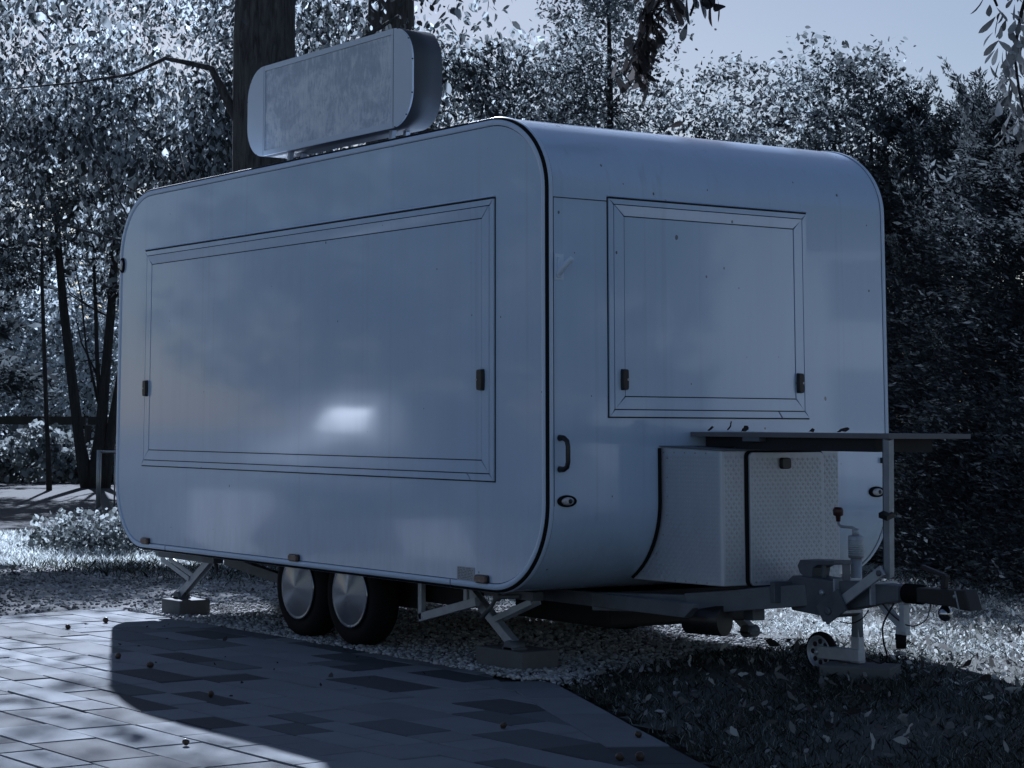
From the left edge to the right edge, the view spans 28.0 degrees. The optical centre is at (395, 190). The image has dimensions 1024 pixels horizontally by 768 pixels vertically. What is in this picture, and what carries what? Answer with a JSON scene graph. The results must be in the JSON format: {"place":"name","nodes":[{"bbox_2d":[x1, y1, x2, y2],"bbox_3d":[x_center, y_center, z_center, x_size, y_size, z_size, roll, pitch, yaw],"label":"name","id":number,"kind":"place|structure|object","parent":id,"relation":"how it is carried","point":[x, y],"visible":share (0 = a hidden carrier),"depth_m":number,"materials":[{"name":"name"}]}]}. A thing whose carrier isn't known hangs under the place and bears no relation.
{"place":"outdoors","nodes":[
{"label":"outdoors","id":0,"kind":"place"},
{"bbox_2d":[0,472,118,531],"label":"car park","id":1,"kind":"structure","parent":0,"point":[22,503],"depth_m":33.31,"materials":[{"name":"grey asphalt"}]},
{"bbox_2d":[0,156,82,436],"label":"spruce tree","id":2,"kind":"object","parent":1,"relation":"on","point":[13,380],"visible":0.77,"depth_m":44.24,"materials":[{"name":"green plant"}]},
{"bbox_2d":[0,201,105,437],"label":"broadleaf tree","id":3,"kind":"object","parent":1,"relation":"on","point":[25,317],"visible":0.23,"depth_m":56.67,"materials":[{"name":"green plant"}]},
{"bbox_2d":[0,418,115,482],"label":"ivy bank","id":4,"kind":"structure","parent":1,"relation":"on","point":[28,451],"depth_m":43.73,"materials":[{"name":"green plant"}]},
{"bbox_2d":[96,450,115,510],"bbox_3d":[-3.737,4.231,29.836,1.268,0.880,0.068,0,-6,0],"label":"metal barrier","id":5,"kind":"object","parent":1,"relation":"on","point":[98,481],"visible":0.39,"depth_m":29.82,"materials":[{"name":"grey metal"}]},
{"bbox_2d":[0,564,277,615],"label":"gravel path","id":6,"kind":"structure","parent":0,"point":[222,595],"depth_m":15.56,"materials":[{"name":"grey gravel"}]},
{"bbox_2d":[0,557,699,702],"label":"dead leaf bits","id":7,"kind":"object","parent":6,"relation":"on","point":[225,639],"visible":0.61,"depth_m":14.34,"materials":[{"name":"brown plant"}]},
{"bbox_2d":[0,608,708,767],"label":"paved terrace","id":8,"kind":"structure","parent":0,"point":[82,697],"depth_m":9.05,"materials":[{"name":"stone"}]},
{"bbox_2d":[115,653,120,658],"bbox_3d":[-1.482,2.482,10.907,0.035,0.037,0.031,-1,-14,42],"label":"conker husk","id":9,"kind":"object","parent":8,"relation":"on","point":[117,655],"visible":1,"depth_m":10.90,"materials":[{"name":"brown plant"}]},
{"bbox_2d":[146,661,153,667],"bbox_3d":[-1.267,2.442,10.538,0.039,0.034,0.041,3,-10,-21],"label":"conker husk","id":10,"kind":"object","parent":8,"relation":"on","point":[149,664],"visible":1,"depth_m":10.52,"materials":[{"name":"brown plant"}]},
{"bbox_2d":[182,739,189,745],"bbox_3d":[-0.820,2.155,7.991,0.029,0.026,0.031,10,-36,12],"label":"conker husk","id":11,"kind":"object","parent":8,"relation":"on","point":[186,742],"visible":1,"depth_m":7.98,"materials":[{"name":"brown plant"}]},
{"bbox_2d":[208,690,213,696],"bbox_3d":[-0.851,2.315,9.410,0.027,0.032,0.030,9,-13,-42],"label":"conker husk","id":12,"kind":"object","parent":8,"relation":"on","point":[210,693],"visible":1,"depth_m":9.40,"materials":[{"name":"brown plant"}]},
{"bbox_2d":[500,722,506,728],"bbox_3d":[0.448,2.219,8.491,0.030,0.027,0.032,-30,-17,5],"label":"conker husk","id":13,"kind":"object","parent":8,"relation":"on","point":[503,725],"visible":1,"depth_m":8.48,"materials":[{"name":"brown plant"}]},
{"bbox_2d":[615,752,623,760],"bbox_3d":[0.844,2.130,7.693,0.032,0.034,0.028,-42,-2,18],"label":"conker husk","id":14,"kind":"object","parent":8,"relation":"on","point":[619,756],"visible":1,"depth_m":7.68,"materials":[{"name":"brown plant"}]},
{"bbox_2d":[634,731,641,737],"bbox_3d":[0.981,2.195,8.255,0.031,0.027,0.033,5,-27,40],"label":"conker husk","id":15,"kind":"object","parent":8,"relation":"on","point":[637,734],"visible":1,"depth_m":8.24,"materials":[{"name":"brown plant"}]},
{"bbox_2d":[635,751,644,760],"bbox_3d":[0.920,2.130,7.696,0.038,0.040,0.034,12,-23,-32],"label":"conker husk","id":16,"kind":"object","parent":8,"relation":"on","point":[639,755],"visible":1,"depth_m":7.68,"materials":[{"name":"brown plant"}]},
{"bbox_2d":[128,601,793,686],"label":"white gravel","id":17,"kind":"structure","parent":0,"point":[226,615],"depth_m":11.99,"materials":[{"name":"grey gravel"}]},
{"bbox_2d":[162,597,209,615],"bbox_3d":[-1.385,2.744,13.485,0.235,0.105,0.235,5,-8,-36],"label":"concrete block","id":18,"kind":"object","parent":17,"relation":"on","point":[191,606],"depth_m":13.40,"materials":[{"name":"grey concrete"}]},
{"bbox_2d":[477,644,557,669],"bbox_3d":[0.635,2.443,10.693,0.250,0.105,0.380,5,-8,-35],"label":"concrete block","id":19,"kind":"object","parent":17,"relation":"on","point":[531,657],"depth_m":10.57,"materials":[{"name":"grey concrete"}]},
{"bbox_2d":[115,117,981,666],"bbox_3d":[0.823,1.207,11.959,2.383,2.825,6.520,4,-8,-33],"label":"catering trailer","id":20,"kind":"object","parent":17,"relation":"on","point":[365,391],"visible":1,"depth_m":10.80,"materials":[{"name":"white paint"}]},
{"bbox_2d":[247,28,441,160],"bbox_3d":[-0.328,-0.515,12.374,0.208,0.695,2.009,4,-8,-33],"label":"roof sign","id":21,"kind":"object","parent":20,"relation":"on","point":[381,85],"visible":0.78,"depth_m":12.16,"materials":[{"name":"white"}]},
{"bbox_2d":[669,121,682,126],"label":"fallen leaf","id":22,"kind":"object","parent":20,"relation":"on","point":[678,124],"visible":1,"depth_m":10.67,"materials":[{"name":"brown plant"}]},
{"bbox_2d":[741,426,748,431],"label":"fallen leaf","id":23,"kind":"object","parent":20,"relation":"on","point":[745,428],"visible":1,"depth_m":10.08,"materials":[{"name":"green plant"}]},
{"bbox_2d":[837,427,848,431],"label":"fallen leaf","id":24,"kind":"object","parent":20,"relation":"on","point":[845,429],"visible":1,"depth_m":9.58,"materials":[{"name":"brown plant"}]},
{"bbox_2d":[0,468,958,767],"bbox_3d":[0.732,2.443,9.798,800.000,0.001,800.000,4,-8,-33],"label":"ground","id":25,"kind":"structure","parent":0,"point":[622,718],"depth_m":9.34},
{"bbox_2d":[0,416,107,446],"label":"timber fence","id":26,"kind":"object","parent":25,"relation":"on","point":[27,420],"visible":0.26,"depth_m":46.84,"materials":[{"name":"brown wood"}]},
{"bbox_2d":[0,108,113,489],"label":"slender tree","id":27,"kind":"object","parent":25,"relation":"on","point":[55,241],"visible":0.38,"depth_m":38.94,"materials":[{"name":"green plant"}]},
{"bbox_2d":[0,272,117,440],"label":"broadleaf tree","id":28,"kind":"object","parent":25,"relation":"on","point":[53,362],"visible":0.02,"depth_m":60.23,"materials":[{"name":"green plant"}]},
{"bbox_2d":[0,250,117,456],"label":"wood","id":29,"kind":"object","parent":25,"relation":"on","point":[5,433],"depth_m":72.49,"materials":[{"name":"brown wood"}]},
{"bbox_2d":[0,223,119,439],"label":"broadleaf tree","id":30,"kind":"object","parent":25,"relation":"on","point":[52,406],"visible":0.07,"depth_m":58.38,"materials":[{"name":"green plant"}]},
{"bbox_2d":[2,180,168,446],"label":"broadleaf tree","id":31,"kind":"object","parent":25,"relation":"on","point":[73,306],"visible":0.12,"depth_m":54.39,"materials":[{"name":"green plant"}]},
{"bbox_2d":[16,503,157,554],"bbox_3d":[-1.594,3.529,20.807,4.637,0.641,1.823,-3,-7,25],"label":"shrub","id":32,"kind":"object","parent":25,"relation":"on","point":[90,529],"visible":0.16,"depth_m":21.01,"materials":[{"name":"green plant"}]},
{"bbox_2d":[0,0,230,487],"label":"multi stem tree","id":33,"kind":"object","parent":25,"relation":"on","point":[104,439],"visible":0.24,"depth_m":40.52,"materials":[{"name":"green plant"}]},
{"bbox_2d":[0,528,267,567],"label":"verge grass","id":34,"kind":"structure","parent":25,"relation":"on","point":[6,539],"depth_m":20.01,"materials":[{"name":"green plant"}]},
{"bbox_2d":[0,553,278,589],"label":"edge grass","id":35,"kind":"structure","parent":25,"relation":"on","point":[131,563],"depth_m":17.70,"materials":[{"name":"green plant"}]},
{"bbox_2d":[158,51,362,185],"bbox_3d":[-1.488,1.260,31.844,5.361,7.315,5.484,-2,-7,21],"label":"broadleaf tree","id":36,"kind":"object","parent":25,"relation":"on","point":[295,157],"depth_m":31.26,"materials":[{"name":"green plant"}]},
{"bbox_2d":[0,0,537,268],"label":"linden tree","id":37,"kind":"object","parent":25,"relation":"on","point":[264,33],"visible":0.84,"depth_m":24.75,"materials":[{"name":"green plant"}]},
{"bbox_2d":[133,0,591,164],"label":"linden tree","id":38,"kind":"object","parent":25,"relation":"on","point":[470,68],"visible":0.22,"depth_m":26.25,"materials":[{"name":"green plant"}]},
{"bbox_2d":[436,80,599,128],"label":"broadleaf tree","id":39,"kind":"object","parent":25,"relation":"on","point":[440,115],"visible":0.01,"depth_m":29.90,"materials":[{"name":"green plant"}]},
{"bbox_2d":[469,61,644,130],"bbox_3d":[2.210,1.279,26.948,3.644,6.209,3.563,1,-7,-5],"label":"birch tree","id":40,"kind":"object","parent":25,"relation":"on","point":[633,93],"visible":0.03,"depth_m":26.74,"materials":[{"name":"green plant"}]},
{"bbox_2d":[516,0,716,135],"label":"birch tree","id":41,"kind":"object","parent":25,"relation":"on","point":[584,56],"visible":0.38,"depth_m":25.00,"materials":[{"name":"green plant"}]},
{"bbox_2d":[665,50,795,143],"bbox_3d":[3.875,1.189,23.774,2.445,5.688,2.264,4,-8,-33],"label":"birch tree","id":42,"kind":"object","parent":25,"relation":"on","point":[705,125],"visible":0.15,"depth_m":24.08,"materials":[{"name":"green plant"}]},
{"bbox_2d":[719,78,862,150],"bbox_3d":[4.257,1.313,22.227,2.412,5.096,2.390,4,-8,-33],"label":"birch tree","id":43,"kind":"object","parent":25,"relation":"on","point":[776,123],"visible":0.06,"depth_m":22.32,"materials":[{"name":"green plant"}]},
{"bbox_2d":[725,25,904,329],"bbox_3d":[4.438,0.966,21.119,2.235,5.539,2.412,4,-8,-33],"label":"birch tree","id":44,"kind":"object","parent":25,"relation":"on","point":[808,76],"visible":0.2,"depth_m":21.21,"materials":[{"name":"green plant"}]},
{"bbox_2d":[772,34,960,563],"bbox_3d":[4.724,1.013,20.021,2.169,5.200,2.055,-1,-7,15],"label":"birch tree","id":45,"kind":"object","parent":25,"relation":"on","point":[877,129],"visible":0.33,"depth_m":20.03,"materials":[{"name":"green plant"}]},
{"bbox_2d":[827,67,1003,564],"bbox_3d":[5.222,1.165,19.852,3.384,4.863,3.061,-1,-7,8],"label":"conifer tree","id":46,"kind":"object","parent":25,"relation":"on","point":[924,117],"visible":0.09,"depth_m":19.79,"materials":[{"name":"green plant"}]},
{"bbox_2d":[885,175,963,544],"bbox_3d":[4.801,1.660,20.935,3.736,4.119,3.638,4,-8,-30],"label":"conifer tree","id":47,"kind":"object","parent":25,"relation":"on","point":[909,312],"depth_m":20.36,"materials":[{"name":"green plant"}]},
{"bbox_2d":[867,70,1023,583],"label":"conifer tree","id":48,"kind":"object","parent":25,"relation":"on","point":[974,144],"visible":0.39,"depth_m":17.23,"materials":[{"name":"green plant"}]},
{"bbox_2d":[874,73,1023,596],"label":"conifer tree","id":49,"kind":"object","parent":25,"relation":"on","point":[998,225],"visible":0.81,"depth_m":16.25,"materials":[{"name":"green plant"}]},
{"bbox_2d":[874,55,1023,572],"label":"conifer tree","id":50,"kind":"object","parent":25,"relation":"on","point":[942,150],"visible":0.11,"depth_m":18.62,"materials":[{"name":"green plant"}]},
{"bbox_2d":[924,167,1023,601],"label":"conifer tree","id":51,"kind":"object","parent":25,"relation":"on","point":[985,515],"visible":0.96,"depth_m":15.32,"materials":[{"name":"green plant"}]},
{"bbox_2d":[0,0,1023,318],"label":"sky","id":52,"kind":"structure","parent":0,"point":[760,28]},
{"bbox_2d":[611,0,685,103],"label":"chestnut branch","id":53,"kind":"object","parent":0,"point":[644,44],"visible":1,"depth_m":10.57,"materials":[{"name":"green plant"}]},
{"bbox_2d":[679,0,713,41],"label":"chestnut branch","id":54,"kind":"object","parent":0,"point":[683,32],"visible":1,"depth_m":10.57,"materials":[{"name":"green plant"}]},
{"bbox_2d":[701,0,725,25],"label":"chestnut branch","id":55,"kind":"object","parent":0,"point":[718,7],"visible":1,"depth_m":10.59,"materials":[{"name":"green plant"}]},
{"bbox_2d":[485,567,1023,767],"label":"lawn","id":56,"kind":"structure","parent":0,"point":[897,747],"depth_m":9.05,"materials":[{"name":"green plant"}]},
{"bbox_2d":[617,664,627,673],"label":"fallen leaf","id":57,"kind":"object","parent":56,"relation":"on","point":[623,667],"visible":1,"depth_m":10.01,"materials":[{"name":"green plant"}]},
{"bbox_2d":[678,697,689,703],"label":"fallen leaf","id":58,"kind":"object","parent":56,"relation":"on","point":[682,700],"visible":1,"depth_m":9.02,"materials":[{"name":"brown plant"}]},
{"bbox_2d":[720,642,728,650],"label":"fallen leaf","id":59,"kind":"object","parent":56,"relation":"on","point":[725,644],"visible":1,"depth_m":10.71,"materials":[{"name":"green plant"}]},
{"bbox_2d":[729,726,738,735],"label":"fallen leaf","id":60,"kind":"object","parent":56,"relation":"on","point":[733,731],"visible":1,"depth_m":8.10,"materials":[{"name":"yellow plant"}]},
{"bbox_2d":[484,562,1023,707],"bbox_3d":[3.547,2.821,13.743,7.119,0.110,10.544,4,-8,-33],"label":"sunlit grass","id":61,"kind":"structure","parent":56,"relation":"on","point":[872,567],"depth_m":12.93,"materials":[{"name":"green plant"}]},
{"bbox_2d":[486,574,1023,683],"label":"pale leaf litter","id":62,"kind":"object","parent":56,"relation":"on","point":[951,624],"visible":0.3,"depth_m":12.17,"materials":[{"name":"plant"}]},
{"bbox_2d":[765,638,780,646],"bbox_3d":[2.023,2.419,10.947,0.091,0.044,0.016,-3,-7,24],"label":"fallen leaf","id":63,"kind":"object","parent":56,"relation":"on","point":[771,642],"visible":1,"depth_m":10.95,"materials":[{"name":"brown plant"}]},
{"bbox_2d":[774,672,788,680],"bbox_3d":[1.782,2.247,9.447,0.080,0.028,0.010,25,19,13],"label":"fallen leaf","id":64,"kind":"object","parent":56,"relation":"on","point":[779,675],"visible":1,"depth_m":9.45,"materials":[{"name":"brown plant"}]},
{"bbox_2d":[787,691,797,701],"bbox_3d":[1.701,2.173,8.777,0.073,0.025,0.009,46,-21,-10],"label":"fallen leaf","id":65,"kind":"object","parent":56,"relation":"on","point":[790,696],"visible":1,"depth_m":8.78,"materials":[{"name":"brown plant"}]},
{"bbox_2d":[566,621,1023,767],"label":"leaf litter","id":66,"kind":"object","parent":56,"relation":"on","point":[822,683],"visible":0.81,"depth_m":9.15,"materials":[{"name":"plant"}]},
{"bbox_2d":[822,735,830,741],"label":"fallen leaf","id":67,"kind":"object","parent":56,"relation":"on","point":[827,738],"visible":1,"depth_m":7.91,"materials":[{"name":"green plant"}]},
{"bbox_2d":[819,660,900,682],"bbox_3d":[2.234,2.318,9.828,0.340,0.082,0.240,-3,-7,26],"label":"concrete block","id":68,"kind":"object","parent":56,"relation":"on","point":[872,669],"depth_m":9.74,"materials":[{"name":"grey concrete"}]},
{"bbox_2d":[870,733,875,749],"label":"fallen leaf","id":69,"kind":"object","parent":56,"relation":"on","point":[873,739],"visible":1,"depth_m":7.62,"materials":[{"name":"yellow plant"}]},
{"bbox_2d":[877,755,892,767],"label":"fallen leaf","id":70,"kind":"object","parent":56,"relation":"on","point":[885,763],"visible":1,"depth_m":7.24,"materials":[{"name":"brown plant"}]},
{"bbox_2d":[892,644,901,650],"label":"fallen leaf","id":71,"kind":"object","parent":56,"relation":"on","point":[894,648],"visible":0.64,"depth_m":10.79,"materials":[{"name":"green plant"}]},
{"bbox_2d":[892,736,909,744],"bbox_3d":[1.921,2.088,7.769,0.072,0.036,0.015,1,-6,-2],"label":"fallen leaf","id":72,"kind":"object","parent":56,"relation":"on","point":[901,740],"visible":1,"depth_m":7.77,"materials":[{"name":"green plant"}]},
{"bbox_2d":[901,715,908,726],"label":"fallen leaf","id":73,"kind":"object","parent":56,"relation":"on","point":[904,719],"visible":0.86,"depth_m":7.98,"materials":[{"name":"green plant"}]},
{"bbox_2d":[903,723,912,735],"bbox_3d":[1.954,2.058,7.806,0.030,0.027,0.064,38,-65,-17],"label":"fallen leaf","id":74,"kind":"object","parent":56,"relation":"on","point":[908,730],"visible":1,"depth_m":7.80,"materials":[{"name":"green plant"}]},
{"bbox_2d":[928,628,934,638],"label":"fallen leaf","id":75,"kind":"object","parent":56,"relation":"on","point":[931,632],"visible":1,"depth_m":11.40,"materials":[{"name":"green plant"}]},
{"bbox_2d":[939,642,950,651],"bbox_3d":[2.850,2.369,10.601,0.088,0.032,0.018,36,28,-13],"label":"fallen leaf","id":76,"kind":"object","parent":56,"relation":"on","point":[944,647],"visible":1,"depth_m":10.60,"materials":[{"name":"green plant"}]},
{"bbox_2d":[944,721,954,731],"bbox_3d":[2.137,2.069,7.894,0.044,0.043,0.014,-1,-7,11],"label":"fallen leaf","id":77,"kind":"object","parent":56,"relation":"on","point":[949,724],"visible":1,"depth_m":7.90,"materials":[{"name":"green plant"}]},
{"bbox_2d":[946,662,955,671],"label":"fallen leaf","id":78,"kind":"object","parent":56,"relation":"on","point":[950,666],"visible":0.93,"depth_m":9.81,"materials":[{"name":"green plant"}]},
{"bbox_2d":[962,659,971,666],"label":"fallen leaf","id":79,"kind":"object","parent":56,"relation":"on","point":[967,663],"visible":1,"depth_m":10.01,"materials":[{"name":"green plant"}]},
{"bbox_2d":[980,674,990,680],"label":"fallen leaf","id":80,"kind":"object","parent":56,"relation":"on","point":[986,677],"visible":1,"depth_m":9.51,"materials":[{"name":"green plant"}]},
{"bbox_2d":[983,694,993,699],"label":"fallen leaf","id":81,"kind":"object","parent":56,"relation":"on","point":[991,696],"visible":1,"depth_m":8.89,"materials":[{"name":"yellow plant"}]},
{"bbox_2d":[1005,687,1021,692],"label":"fallen leaf","id":82,"kind":"object","parent":56,"relation":"on","point":[1011,689],"visible":0.96,"depth_m":9.18,"materials":[{"name":"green plant"}]},
{"bbox_2d":[971,0,997,13],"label":"chestnut branch","id":83,"kind":"object","parent":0,"point":[995,2],"visible":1,"depth_m":9.66,"materials":[{"name":"green plant"}]},
{"bbox_2d":[979,0,1023,156],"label":"chestnut branch","id":84,"kind":"object","parent":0,"point":[1014,56],"visible":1,"depth_m":9.58,"materials":[{"name":"green plant"}]}
]}

